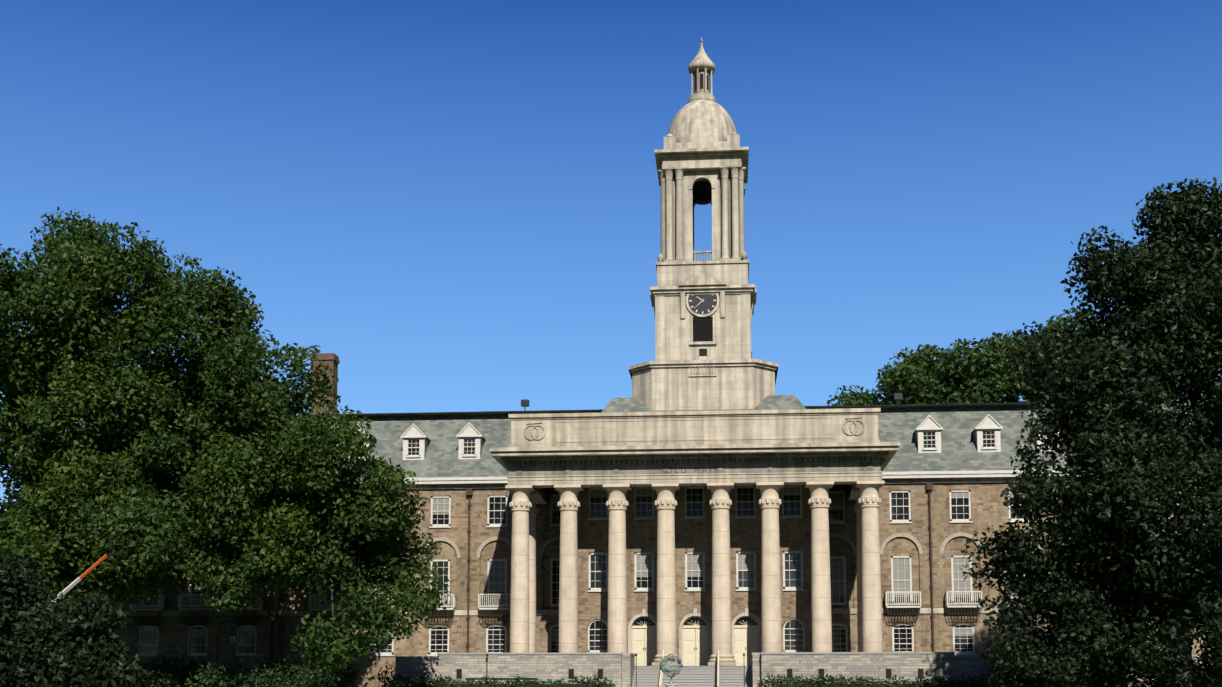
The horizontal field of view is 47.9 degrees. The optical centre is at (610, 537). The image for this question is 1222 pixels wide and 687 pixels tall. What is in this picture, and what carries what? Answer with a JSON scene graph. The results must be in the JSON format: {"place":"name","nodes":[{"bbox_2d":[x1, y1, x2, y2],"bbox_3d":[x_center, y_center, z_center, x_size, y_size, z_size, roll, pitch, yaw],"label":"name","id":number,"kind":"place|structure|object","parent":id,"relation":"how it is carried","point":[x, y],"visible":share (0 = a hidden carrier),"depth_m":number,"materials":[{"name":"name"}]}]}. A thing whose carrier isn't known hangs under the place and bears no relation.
{"place":"outdoors","nodes":[
{"label":"outdoors","id":0,"kind":"place"},
{"bbox_2d":[0,0,1221,510],"label":"sky","id":1,"kind":"structure","parent":0,"point":[458,202],"materials":[{"name":"blue"}]},
{"bbox_2d":[114,469,1219,686],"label":"old main walls","id":2,"kind":"structure","parent":0,"point":[930,522],"depth_m":92.83,"materials":[{"name":"brown stone"}]},
{"bbox_2d":[191,353,1207,477],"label":"roof","id":3,"kind":"structure","parent":2,"relation":"on","point":[960,437],"depth_m":97.26,"materials":[{"name":"stone"}]},
{"bbox_2d":[628,37,777,409],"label":"old tower","id":4,"kind":"structure","parent":3,"relation":"on","point":[703,311],"depth_m":101.28,"materials":[{"name":"stone"}]},
{"bbox_2d":[660,654,682,686],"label":"armillary sphere","id":5,"kind":"object","parent":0,"point":[669,671],"visible":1,"depth_m":75.74,"materials":[{"name":"green metal"}]},
{"label":"lawn","id":6,"kind":"structure","parent":0,"visible":0},
{"bbox_2d":[0,436,113,653],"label":"tree wood","id":7,"kind":"object","parent":6,"relation":"on","point":[7,504],"depth_m":110.73,"materials":[{"name":"brown plant"}]},
{"bbox_2d":[2,535,128,680],"bbox_3d":[-25.911,3.906,63.764,6.750,8.005,1.800,-1,-6,5],"label":"boom lift","id":8,"kind":"object","parent":6,"relation":"on","point":[76,581],"visible":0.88,"depth_m":63.82,"materials":[{"name":"white paint"}]},
{"bbox_2d":[0,550,158,686],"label":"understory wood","id":9,"kind":"object","parent":6,"relation":"on","point":[42,647],"visible":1,"depth_m":59.25,"materials":[{"name":"green plant"}]},
{"bbox_2d":[0,436,160,659],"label":"tree wood","id":10,"kind":"object","parent":6,"relation":"on","point":[72,575],"visible":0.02,"depth_m":86.80,"materials":[{"name":"brown plant"}]},
{"bbox_2d":[0,207,451,671],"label":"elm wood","id":11,"kind":"object","parent":6,"relation":"on","point":[152,489],"visible":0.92,"depth_m":70.74,"materials":[{"name":"green plant"}]},
{"bbox_2d":[216,621,236,685],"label":"lamp post","id":12,"kind":"object","parent":6,"relation":"on","point":[232,637],"visible":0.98,"depth_m":82.39,"materials":[{"name":"black metal"}]},
{"bbox_2d":[211,477,377,667],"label":"tree trunk","id":13,"kind":"object","parent":6,"relation":"on","point":[272,641],"depth_m":88.26,"materials":[{"name":"brown plant"}]},
{"bbox_2d":[486,653,744,686],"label":"lamp posts","id":14,"kind":"object","parent":6,"relation":"on","point":[636,668],"visible":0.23,"depth_m":79.23,"materials":[{"name":"black metal"}]},
{"bbox_2d":[101,653,1221,686],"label":"hedges","id":15,"kind":"object","parent":6,"relation":"on","point":[171,675],"visible":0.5,"depth_m":75.83,"materials":[{"name":"green plant"}]},
{"bbox_2d":[391,684,1095,686],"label":"hedge","id":16,"kind":"object","parent":6,"relation":"on","point":[782,685],"visible":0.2,"depth_m":76.95,"materials":[{"name":"green plant"}]},
{"bbox_2d":[395,652,1211,686],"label":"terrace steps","id":17,"kind":"structure","parent":6,"relation":"on","point":[618,669],"depth_m":79.89,"materials":[{"name":"stone"}]},
{"bbox_2d":[658,650,718,686],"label":"handrails","id":18,"kind":"object","parent":17,"relation":"on","point":[660,678],"visible":0.77,"depth_m":80.78,"materials":[{"name":"white metal"}]},
{"bbox_2d":[489,408,899,665],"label":"portico","id":19,"kind":"structure","parent":17,"relation":"on","point":[769,454],"depth_m":85.34,"materials":[{"name":"stone"}]},
{"bbox_2d":[667,467,718,472],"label":"building lettering","id":20,"kind":"object","parent":19,"relation":"attached to","point":[694,469],"visible":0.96,"depth_m":85.53,"materials":[{"name":"grey"}]},
{"bbox_2d":[827,307,1120,405],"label":"tree","id":21,"kind":"object","parent":6,"relation":"on","point":[975,375],"visible":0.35,"depth_m":141.66,"materials":[{"name":"green plant"}]},
{"bbox_2d":[959,177,1221,686],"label":"maple wood","id":22,"kind":"object","parent":6,"relation":"on","point":[1134,458],"visible":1,"depth_m":64.35,"materials":[{"name":"green plant"}]},
{"bbox_2d":[1125,374,1221,399],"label":"tree wood","id":23,"kind":"object","parent":6,"relation":"on","point":[1216,379],"depth_m":118.07,"materials":[{"name":"brown plant"}]}
]}

